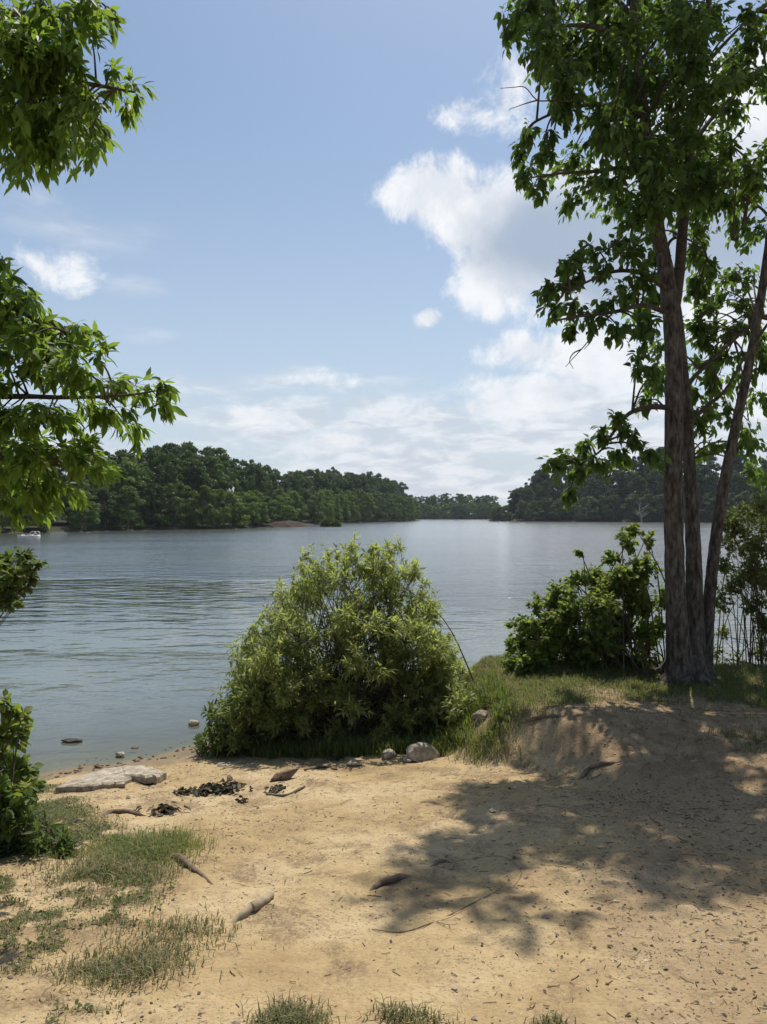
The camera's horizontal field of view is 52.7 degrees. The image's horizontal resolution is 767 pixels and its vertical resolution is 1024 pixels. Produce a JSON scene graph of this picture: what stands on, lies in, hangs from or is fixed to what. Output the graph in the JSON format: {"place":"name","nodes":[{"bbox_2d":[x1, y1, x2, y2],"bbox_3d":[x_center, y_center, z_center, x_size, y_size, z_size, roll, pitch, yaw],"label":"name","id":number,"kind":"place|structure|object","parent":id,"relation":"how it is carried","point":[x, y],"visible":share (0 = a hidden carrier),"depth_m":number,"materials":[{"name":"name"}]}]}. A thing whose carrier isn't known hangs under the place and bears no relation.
{"place":"outdoors","nodes":[
{"label":"outdoors","id":0,"kind":"place"},
{"bbox_2d":[264,520,307,526],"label":"earth spit","id":1,"kind":"structure","parent":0,"point":[286,523],"depth_m":166.22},
{"bbox_2d":[210,664,517,759],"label":"shore grass","id":2,"kind":"structure","parent":0,"point":[360,746],"depth_m":7.32,"materials":[{"name":"plant"}]},
{"bbox_2d":[0,483,766,1023],"bbox_3d":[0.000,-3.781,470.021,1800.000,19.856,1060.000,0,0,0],"label":"ground","id":3,"kind":"structure","parent":0,"point":[316,917],"depth_m":3.78,"materials":[{"name":"sand"}]},
{"bbox_2d":[0,689,46,856],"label":"broadleaf shrub","id":4,"kind":"object","parent":3,"relation":"on","point":[15,767],"visible":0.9,"depth_m":4.41,"materials":[{"name":"green plant"}]},
{"bbox_2d":[0,545,49,625],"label":"leaning shrub","id":5,"kind":"object","parent":3,"relation":"on","point":[24,572],"visible":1,"depth_m":5.27,"materials":[{"name":"green plant"}]},
{"bbox_2d":[23,496,61,530],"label":"tree","id":6,"kind":"object","parent":3,"relation":"on","point":[58,517],"visible":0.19,"depth_m":113.75,"materials":[{"name":"green plant"}]},
{"bbox_2d":[0,788,94,860],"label":"weed clump","id":7,"kind":"object","parent":3,"relation":"on","point":[42,832],"visible":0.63,"depth_m":4.30,"materials":[{"name":"green plant"}]},
{"bbox_2d":[51,467,89,523],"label":"tree","id":8,"kind":"object","parent":3,"relation":"on","point":[84,485],"visible":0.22,"depth_m":125.31,"materials":[{"name":"green plant"}]},
{"bbox_2d":[63,488,100,529],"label":"tree","id":9,"kind":"object","parent":3,"relation":"on","point":[74,519],"visible":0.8,"depth_m":120.32,"materials":[{"name":"green plant"}]},
{"bbox_2d":[0,782,180,1023],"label":"beach turf","id":10,"kind":"structure","parent":3,"relation":"on","point":[92,1011],"depth_m":3.50,"materials":[{"name":"plant"}]},
{"bbox_2d":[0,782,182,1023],"bbox_3d":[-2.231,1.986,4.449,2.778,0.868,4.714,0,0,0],"label":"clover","id":11,"kind":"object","parent":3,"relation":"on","point":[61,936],"visible":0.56,"depth_m":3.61,"materials":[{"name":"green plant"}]},
{"bbox_2d":[0,0,187,539],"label":"tree","id":12,"kind":"object","parent":3,"relation":"on","point":[39,64],"visible":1,"depth_m":3.95,"materials":[{"name":"green plant"}]},
{"bbox_2d":[56,765,132,792],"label":"stone slab","id":13,"kind":"structure","parent":3,"relation":"on","point":[110,778],"depth_m":6.43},
{"bbox_2d":[86,486,125,527],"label":"tree","id":14,"kind":"object","parent":3,"relation":"on","point":[106,498],"visible":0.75,"depth_m":125.66,"materials":[{"name":"green plant"}]},
{"bbox_2d":[83,459,128,519],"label":"tree","id":15,"kind":"object","parent":3,"relation":"on","point":[95,487],"visible":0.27,"depth_m":132.89,"materials":[{"name":"green plant"}]},
{"bbox_2d":[3,844,217,894],"bbox_3d":[-1.434,1.841,3.997,1.119,0.194,0.794,0,0,0],"label":"grass tuft","id":16,"kind":"object","parent":3,"relation":"on","point":[120,864],"visible":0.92,"depth_m":3.97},
{"bbox_2d":[101,808,146,816],"bbox_3d":[-1.767,2.054,5.255,0.372,0.063,0.209,0,0,-22],"label":"tree root","id":17,"kind":"object","parent":3,"relation":"on","point":[127,811],"visible":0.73,"depth_m":5.25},
{"bbox_2d":[101,457,147,512],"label":"tree","id":18,"kind":"object","parent":3,"relation":"on","point":[129,468],"visible":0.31,"depth_m":134.90,"materials":[{"name":"green plant"}]},
{"bbox_2d":[22,920,228,997],"bbox_3d":[-0.953,1.641,2.871,0.739,0.137,0.658,0,0,-19],"label":"grass tuft","id":19,"kind":"object","parent":3,"relation":"on","point":[140,962],"visible":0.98,"depth_m":2.80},
{"bbox_2d":[106,485,145,528],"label":"tree","id":20,"kind":"object","parent":3,"relation":"on","point":[129,516],"visible":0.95,"depth_m":128.01,"materials":[{"name":"green plant"}]},
{"bbox_2d":[55,740,208,777],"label":"strand pebbles","id":21,"kind":"object","parent":3,"relation":"on","point":[134,760],"visible":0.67,"depth_m":7.82,"materials":[{"name":"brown stone"}]},
{"bbox_2d":[121,458,160,521],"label":"tree","id":22,"kind":"object","parent":3,"relation":"on","point":[148,475],"visible":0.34,"depth_m":138.18,"materials":[{"name":"green plant"}]},
{"bbox_2d":[45,819,243,873],"bbox_3d":[-1.405,1.903,4.434,1.163,0.212,1.004,0,0,0],"label":"grass tuft","id":23,"kind":"object","parent":3,"relation":"on","point":[150,843],"visible":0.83,"depth_m":4.40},
{"bbox_2d":[122,765,166,783],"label":"stone slab","id":24,"kind":"structure","parent":3,"relation":"on","point":[143,774],"depth_m":6.54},
{"bbox_2d":[136,482,168,526],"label":"tree","id":25,"kind":"object","parent":3,"relation":"on","point":[157,519],"visible":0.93,"depth_m":132.85,"materials":[{"name":"green plant"}]},
{"bbox_2d":[138,447,168,518],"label":"tree","id":26,"kind":"object","parent":3,"relation":"on","point":[151,454],"visible":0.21,"depth_m":147.43,"materials":[{"name":"green plant"}]},
{"bbox_2d":[135,801,190,816],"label":"leaf litter","id":27,"kind":"object","parent":3,"relation":"on","point":[161,808],"visible":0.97,"depth_m":5.29,"materials":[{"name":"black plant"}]},
{"bbox_2d":[149,452,188,520],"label":"tree","id":28,"kind":"object","parent":3,"relation":"on","point":[166,479],"visible":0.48,"depth_m":142.49,"materials":[{"name":"green plant"}]},
{"bbox_2d":[153,442,193,512],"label":"tree","id":29,"kind":"object","parent":3,"relation":"on","point":[169,448],"visible":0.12,"depth_m":150.30,"materials":[{"name":"green plant"}]},
{"bbox_2d":[155,483,197,526],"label":"tree","id":30,"kind":"object","parent":3,"relation":"on","point":[180,507],"visible":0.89,"depth_m":137.13,"materials":[{"name":"green plant"}]},
{"bbox_2d":[80,900,276,960],"bbox_3d":[-0.828,1.697,3.111,0.734,0.111,0.566,0,0,-17],"label":"grass tuft","id":31,"kind":"object","parent":3,"relation":"on","point":[170,925],"visible":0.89,"depth_m":3.12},
{"bbox_2d":[172,441,194,471],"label":"tree","id":32,"kind":"object","parent":3,"relation":"on","point":[186,445],"visible":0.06,"depth_m":156.37,"materials":[{"name":"green plant"}]},
{"bbox_2d":[169,852,213,884],"bbox_3d":[-0.999,1.889,4.051,0.080,0.155,0.790,0,0,-36],"label":"tree root","id":33,"kind":"object","parent":3,"relation":"on","point":[183,859],"visible":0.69,"depth_m":4.05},
{"bbox_2d":[165,458,218,519],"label":"tree","id":34,"kind":"object","parent":3,"relation":"on","point":[198,468],"visible":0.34,"depth_m":146.83,"materials":[{"name":"green plant"}]},
{"bbox_2d":[171,462,212,511],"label":"tree","id":35,"kind":"object","parent":3,"relation":"on","point":[185,478],"visible":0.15,"depth_m":148.69,"materials":[{"name":"green plant"}]},
{"bbox_2d":[182,485,221,526],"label":"tree","id":36,"kind":"object","parent":3,"relation":"on","point":[192,519],"visible":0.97,"depth_m":139.56,"materials":[{"name":"green plant"}]},
{"bbox_2d":[187,455,229,508],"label":"tree","id":37,"kind":"object","parent":3,"relation":"on","point":[220,476],"visible":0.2,"depth_m":154.30,"materials":[{"name":"green plant"}]},
{"bbox_2d":[203,445,231,470],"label":"tree","id":38,"kind":"object","parent":3,"relation":"on","point":[209,451],"visible":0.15,"depth_m":170.44,"materials":[{"name":"green plant"}]},
{"bbox_2d":[205,488,231,526],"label":"tree","id":39,"kind":"object","parent":3,"relation":"on","point":[223,519],"visible":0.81,"depth_m":142.23,"materials":[{"name":"green plant"}]},
{"bbox_2d":[205,461,233,507],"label":"tree","id":40,"kind":"object","parent":3,"relation":"on","point":[211,464],"visible":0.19,"depth_m":158.21,"materials":[{"name":"green plant"}]},
{"bbox_2d":[191,778,253,796],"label":"charcoal pieces","id":41,"kind":"object","parent":3,"relation":"on","point":[212,788],"visible":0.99,"depth_m":5.86,"materials":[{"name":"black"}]},
{"bbox_2d":[212,460,240,505],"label":"tree","id":42,"kind":"object","parent":3,"relation":"on","point":[233,480],"visible":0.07,"depth_m":163.47,"materials":[{"name":"green plant"}]},
{"bbox_2d":[220,491,250,525],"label":"tree","id":43,"kind":"object","parent":3,"relation":"on","point":[237,500],"visible":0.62,"depth_m":146.16,"materials":[{"name":"green plant"}]},
{"bbox_2d":[192,671,292,758],"bbox_3d":[-1.430,2.147,7.949,1.075,1.108,0.944,0,0,0],"label":"weed clump","id":44,"kind":"object","parent":3,"relation":"on","point":[209,729],"visible":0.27,"depth_m":7.78,"materials":[{"name":"green plant"}]},
{"bbox_2d":[231,491,256,524],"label":"tree","id":45,"kind":"object","parent":3,"relation":"on","point":[246,511],"visible":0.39,"depth_m":150.12,"materials":[{"name":"green plant"}]},
{"bbox_2d":[234,469,260,514],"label":"tree","id":46,"kind":"object","parent":3,"relation":"on","point":[243,482],"visible":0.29,"depth_m":169.46,"materials":[{"name":"green plant"}]},
{"bbox_2d":[239,490,261,525],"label":"tree","id":47,"kind":"object","parent":3,"relation":"on","point":[257,517],"visible":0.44,"depth_m":155.17,"materials":[{"name":"green plant"}]},
{"bbox_2d":[231,892,273,923],"bbox_3d":[-0.572,1.734,3.378,0.058,0.072,0.305,0,0,29],"label":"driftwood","id":48,"kind":"object","parent":3,"relation":"on","point":[260,902],"visible":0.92,"depth_m":3.36,"materials":[{"name":"brown wood"}]},
{"bbox_2d":[238,459,266,498],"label":"tree","id":49,"kind":"object","parent":3,"relation":"on","point":[260,480],"visible":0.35,"depth_m":196.37,"materials":[{"name":"green plant"}]},
{"bbox_2d":[247,493,270,524],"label":"tree","id":50,"kind":"object","parent":3,"relation":"on","point":[264,518],"visible":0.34,"depth_m":160.28,"materials":[{"name":"green plant"}]},
{"bbox_2d":[248,462,273,506],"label":"tree","id":51,"kind":"object","parent":3,"relation":"on","point":[269,485],"visible":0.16,"depth_m":204.41,"materials":[{"name":"green plant"}]},
{"bbox_2d":[254,492,278,524],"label":"tree","id":52,"kind":"object","parent":3,"relation":"on","point":[271,510],"visible":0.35,"depth_m":163.74,"materials":[{"name":"green plant"}]},
{"bbox_2d":[254,466,281,507],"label":"tree","id":53,"kind":"object","parent":3,"relation":"on","point":[276,486],"visible":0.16,"depth_m":209.58,"materials":[{"name":"green plant"}]},
{"bbox_2d":[270,768,298,781],"bbox_3d":[-0.800,2.120,6.181,0.261,0.115,0.082,0,0,-17],"label":"rock","id":54,"kind":"object","parent":3,"relation":"on","point":[284,775],"visible":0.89,"depth_m":6.16,"materials":[{"name":"brown stone"}]},
{"bbox_2d":[272,495,297,520],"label":"tree","id":55,"kind":"object","parent":3,"relation":"on","point":[287,514],"visible":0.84,"depth_m":170.17,"materials":[{"name":"green plant"}]},
{"bbox_2d":[236,984,346,1023],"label":"grass tuft","id":56,"kind":"object","parent":3,"relation":"on","point":[290,1012],"visible":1,"depth_m":2.42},
{"bbox_2d":[282,490,302,520],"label":"tree","id":57,"kind":"object","parent":3,"relation":"on","point":[295,497],"visible":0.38,"depth_m":199.11,"materials":[{"name":"green plant"}]},
{"bbox_2d":[280,471,307,516],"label":"tree","id":58,"kind":"object","parent":3,"relation":"on","point":[289,474],"visible":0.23,"depth_m":227.93,"materials":[{"name":"green plant"}]},
{"bbox_2d":[286,493,308,521],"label":"tree","id":59,"kind":"object","parent":3,"relation":"on","point":[302,513],"visible":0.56,"depth_m":201.39,"materials":[{"name":"green plant"}]},
{"bbox_2d":[296,489,326,521],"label":"tree","id":60,"kind":"object","parent":3,"relation":"on","point":[306,494],"visible":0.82,"depth_m":211.81,"materials":[{"name":"green plant"}]},
{"bbox_2d":[303,469,327,498],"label":"tree","id":61,"kind":"object","parent":3,"relation":"on","point":[317,475],"visible":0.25,"depth_m":247.98,"materials":[{"name":"green plant"}]},
{"bbox_2d":[310,469,332,504],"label":"tree","id":62,"kind":"object","parent":3,"relation":"on","point":[327,483],"visible":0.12,"depth_m":252.21,"materials":[{"name":"green plant"}]},
{"bbox_2d":[315,489,333,520],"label":"tree","id":63,"kind":"object","parent":3,"relation":"on","point":[328,503],"visible":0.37,"depth_m":223.17,"materials":[{"name":"green plant"}]},
{"bbox_2d":[323,491,343,521],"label":"tree","id":64,"kind":"object","parent":3,"relation":"on","point":[337,509],"visible":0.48,"depth_m":234.60,"materials":[{"name":"green plant"}]},
{"bbox_2d":[334,489,351,521],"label":"tree","id":65,"kind":"object","parent":3,"relation":"on","point":[345,512],"visible":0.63,"depth_m":242.10,"materials":[{"name":"green plant"}]},
{"bbox_2d":[211,531,481,755],"bbox_3d":[-0.425,1.547,8.157,3.114,2.728,2.210,0,0,0],"label":"willow bush","id":66,"kind":"object","parent":3,"relation":"on","point":[307,703],"visible":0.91,"depth_m":7.73,"materials":[{"name":"green plant"}]},
{"bbox_2d":[337,490,357,521],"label":"tree","id":67,"kind":"object","parent":3,"relation":"on","point":[351,510],"visible":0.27,"depth_m":248.24,"materials":[{"name":"green plant"}]},
{"bbox_2d":[369,491,387,520],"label":"tree","id":68,"kind":"object","parent":3,"relation":"on","point":[378,515],"visible":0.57,"depth_m":284.60,"materials":[{"name":"green plant"}]},
{"bbox_2d":[0,667,766,1023],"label":"pebbles","id":69,"kind":"object","parent":3,"relation":"on","point":[720,971],"visible":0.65,"depth_m":4.13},
{"bbox_2d":[0,679,766,1023],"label":"leaf litter","id":70,"kind":"object","parent":3,"relation":"on","point":[526,875],"visible":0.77,"depth_m":3.99,"materials":[{"name":"plant"}]},
{"bbox_2d":[369,873,411,890],"bbox_3d":[0.048,1.792,3.742,0.357,0.087,0.058,0,0,-36],"label":"tree root","id":71,"kind":"object","parent":3,"relation":"on","point":[397,877],"visible":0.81,"depth_m":3.71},
{"bbox_2d":[357,990,433,1023],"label":"grass tuft","id":72,"kind":"object","parent":3,"relation":"on","point":[396,1015],"visible":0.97,"depth_m":2.48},
{"bbox_2d":[406,742,439,761],"bbox_3d":[0.343,2.139,6.875,0.318,0.178,0.169,0,0,-21],"label":"rock","id":73,"kind":"object","parent":3,"relation":"on","point":[420,751],"visible":0.91,"depth_m":6.81,"materials":[{"name":"stone"}]},
{"bbox_2d":[401,993,465,1023],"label":"grass tuft","id":74,"kind":"object","parent":3,"relation":"on","point":[425,1013],"visible":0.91,"depth_m":2.48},
{"bbox_2d":[372,866,525,932],"bbox_3d":[0.418,1.728,3.436,1.021,0.101,0.260,0,0,-42],"label":"fallen twig","id":75,"kind":"object","parent":3,"relation":"on","point":[440,920],"visible":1,"depth_m":3.20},
{"bbox_2d":[400,662,499,738],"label":"tall grass","id":76,"kind":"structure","parent":3,"relation":"on","point":[449,707],"depth_m":7.62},
{"bbox_2d":[432,685,532,768],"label":"shaded tuft","id":77,"kind":"object","parent":3,"relation":"on","point":[498,706],"visible":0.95,"depth_m":6.65,"materials":[{"name":"green plant"}]},
{"bbox_2d":[507,489,520,516],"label":"tree","id":78,"kind":"object","parent":3,"relation":"on","point":[512,508],"visible":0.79,"depth_m":335.05,"materials":[{"name":"green plant"}]},
{"bbox_2d":[512,501,529,520],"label":"tree","id":79,"kind":"object","parent":3,"relation":"on","point":[519,516],"visible":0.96,"depth_m":320.32,"materials":[{"name":"green plant"}]},
{"bbox_2d":[515,487,537,512],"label":"tree","id":80,"kind":"object","parent":3,"relation":"on","point":[529,491],"visible":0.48,"depth_m":329.23,"materials":[{"name":"green plant"}]},
{"bbox_2d":[517,714,563,725],"bbox_3d":[1.334,1.768,6.535,0.407,0.136,0.054,0,0,14],"label":"tree root","id":81,"kind":"object","parent":3,"relation":"on","point":[536,717],"visible":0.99,"depth_m":6.52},
{"bbox_2d":[537,480,554,508],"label":"tree","id":82,"kind":"object","parent":3,"relation":"on","point":[542,491],"visible":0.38,"depth_m":322.44,"materials":[{"name":"green plant"}]},
{"bbox_2d":[538,498,562,519],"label":"tree","id":83,"kind":"object","parent":3,"relation":"on","point":[546,511],"visible":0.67,"depth_m":309.97,"materials":[{"name":"green plant"}]},
{"bbox_2d":[524,1010,578,1023],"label":"grass tuft","id":84,"kind":"object","parent":3,"relation":"on","point":[547,1020],"visible":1,"depth_m":2.45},
{"bbox_2d":[548,477,565,510],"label":"tree","id":85,"kind":"object","parent":3,"relation":"on","point":[554,493],"visible":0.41,"depth_m":318.46,"materials":[{"name":"green plant"}]},
{"bbox_2d":[549,498,571,520],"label":"tree","id":86,"kind":"object","parent":3,"relation":"on","point":[556,512],"visible":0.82,"depth_m":306.38,"materials":[{"name":"green plant"}]},
{"bbox_2d":[561,501,583,520],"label":"tree","id":87,"kind":"object","parent":3,"relation":"on","point":[571,513],"visible":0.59,"depth_m":303.08,"materials":[{"name":"green plant"}]},
{"bbox_2d":[500,522,665,675],"bbox_3d":[2.363,1.112,8.511,2.263,2.012,1.526,0,0,0],"label":"leafy bush","id":88,"kind":"object","parent":3,"relation":"on","point":[605,634],"visible":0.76,"depth_m":8.22,"materials":[{"name":"green plant"}]},
{"bbox_2d":[574,496,599,520],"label":"tree","id":89,"kind":"object","parent":3,"relation":"on","point":[588,505],"visible":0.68,"depth_m":296.84,"materials":[{"name":"green plant"}]},
{"bbox_2d":[577,760,621,779],"bbox_3d":[1.556,1.927,5.756,0.485,0.136,0.176,0,0,-25],"label":"tree root","id":90,"kind":"object","parent":3,"relation":"on","point":[585,772],"visible":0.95,"depth_m":5.79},
{"bbox_2d":[587,495,614,520],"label":"tree","id":91,"kind":"object","parent":3,"relation":"on","point":[598,514],"visible":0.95,"depth_m":292.65,"materials":[{"name":"green plant"}]},
{"bbox_2d":[457,654,766,753],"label":"bank grass","id":92,"kind":"structure","parent":3,"relation":"on","point":[681,688],"depth_m":7.43,"materials":[{"name":"plant"}]},
{"bbox_2d":[598,469,632,515],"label":"tree","id":93,"kind":"object","parent":3,"relation":"on","point":[621,481],"visible":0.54,"depth_m":297.64,"materials":[{"name":"green plant"}]},
{"bbox_2d":[606,457,636,497],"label":"tree","id":94,"kind":"object","parent":3,"relation":"on","point":[614,486],"visible":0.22,"depth_m":309.70,"materials":[{"name":"green plant"}]},
{"bbox_2d":[493,0,766,688],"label":"tree","id":95,"kind":"object","parent":3,"relation":"on","point":[562,62],"visible":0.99,"depth_m":7.69,"materials":[{"name":"green plant"}]},
{"bbox_2d":[616,471,648,513],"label":"tree","id":96,"kind":"object","parent":3,"relation":"on","point":[638,479],"visible":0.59,"depth_m":291.98,"materials":[{"name":"green plant"}]},
{"bbox_2d":[621,494,644,520],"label":"tree","id":97,"kind":"object","parent":3,"relation":"on","point":[631,511],"visible":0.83,"depth_m":283.53,"materials":[{"name":"green plant"}]},
{"bbox_2d":[635,494,663,520],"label":"tree","id":98,"kind":"object","parent":3,"relation":"on","point":[644,499],"visible":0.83,"depth_m":279.49,"materials":[{"name":"green plant"}]},
{"bbox_2d":[647,494,663,520],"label":"tree","id":99,"kind":"object","parent":3,"relation":"on","point":[659,499],"visible":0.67,"depth_m":277.12,"materials":[{"name":"green plant"}]},
{"bbox_2d":[696,467,717,510],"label":"tree","id":100,"kind":"object","parent":3,"relation":"on","point":[703,481],"visible":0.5,"depth_m":273.59,"materials":[{"name":"green plant"}]},
{"bbox_2d":[699,493,715,519],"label":"tree","id":101,"kind":"object","parent":3,"relation":"on","point":[705,511],"visible":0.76,"depth_m":266.86,"materials":[{"name":"green plant"}]},
{"bbox_2d":[696,455,718,494],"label":"tree","id":102,"kind":"object","parent":3,"relation":"on","point":[709,466],"visible":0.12,"depth_m":285.28,"materials":[{"name":"green plant"}]},
{"bbox_2d":[706,450,721,489],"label":"tree","id":103,"kind":"object","parent":3,"relation":"on","point":[717,465],"visible":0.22,"depth_m":299.76,"materials":[{"name":"green plant"}]},
{"bbox_2d":[714,489,766,666],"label":"twiggy shrub","id":104,"kind":"object","parent":3,"relation":"on","point":[752,575],"visible":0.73,"depth_m":8.79,"materials":[{"name":"green plant"}]},
{"bbox_2d":[729,454,751,500],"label":"tree","id":105,"kind":"object","parent":3,"relation":"on","point":[738,458],"visible":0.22,"depth_m":278.38,"materials":[{"name":"green plant"}]},
{"bbox_2d":[731,491,761,518],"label":"tree","id":106,"kind":"object","parent":3,"relation":"on","point":[742,496],"visible":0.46,"depth_m":257.60,"materials":[{"name":"green plant"}]},
{"bbox_2d":[0,519,766,738],"bbox_3d":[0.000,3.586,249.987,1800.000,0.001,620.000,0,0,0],"label":"water","id":107,"kind":"structure","parent":0,"point":[104,630],"depth_m":24.13,"materials":[{"name":"liquid"}]},
{"bbox_2d":[0,0,766,506],"label":"sky","id":108,"kind":"structure","parent":0,"point":[317,226],"materials":[{"name":"blue"}]},
{"bbox_2d":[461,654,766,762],"bbox_3d":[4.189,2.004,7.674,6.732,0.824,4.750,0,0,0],"label":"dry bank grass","id":109,"kind":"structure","parent":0,"point":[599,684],"depth_m":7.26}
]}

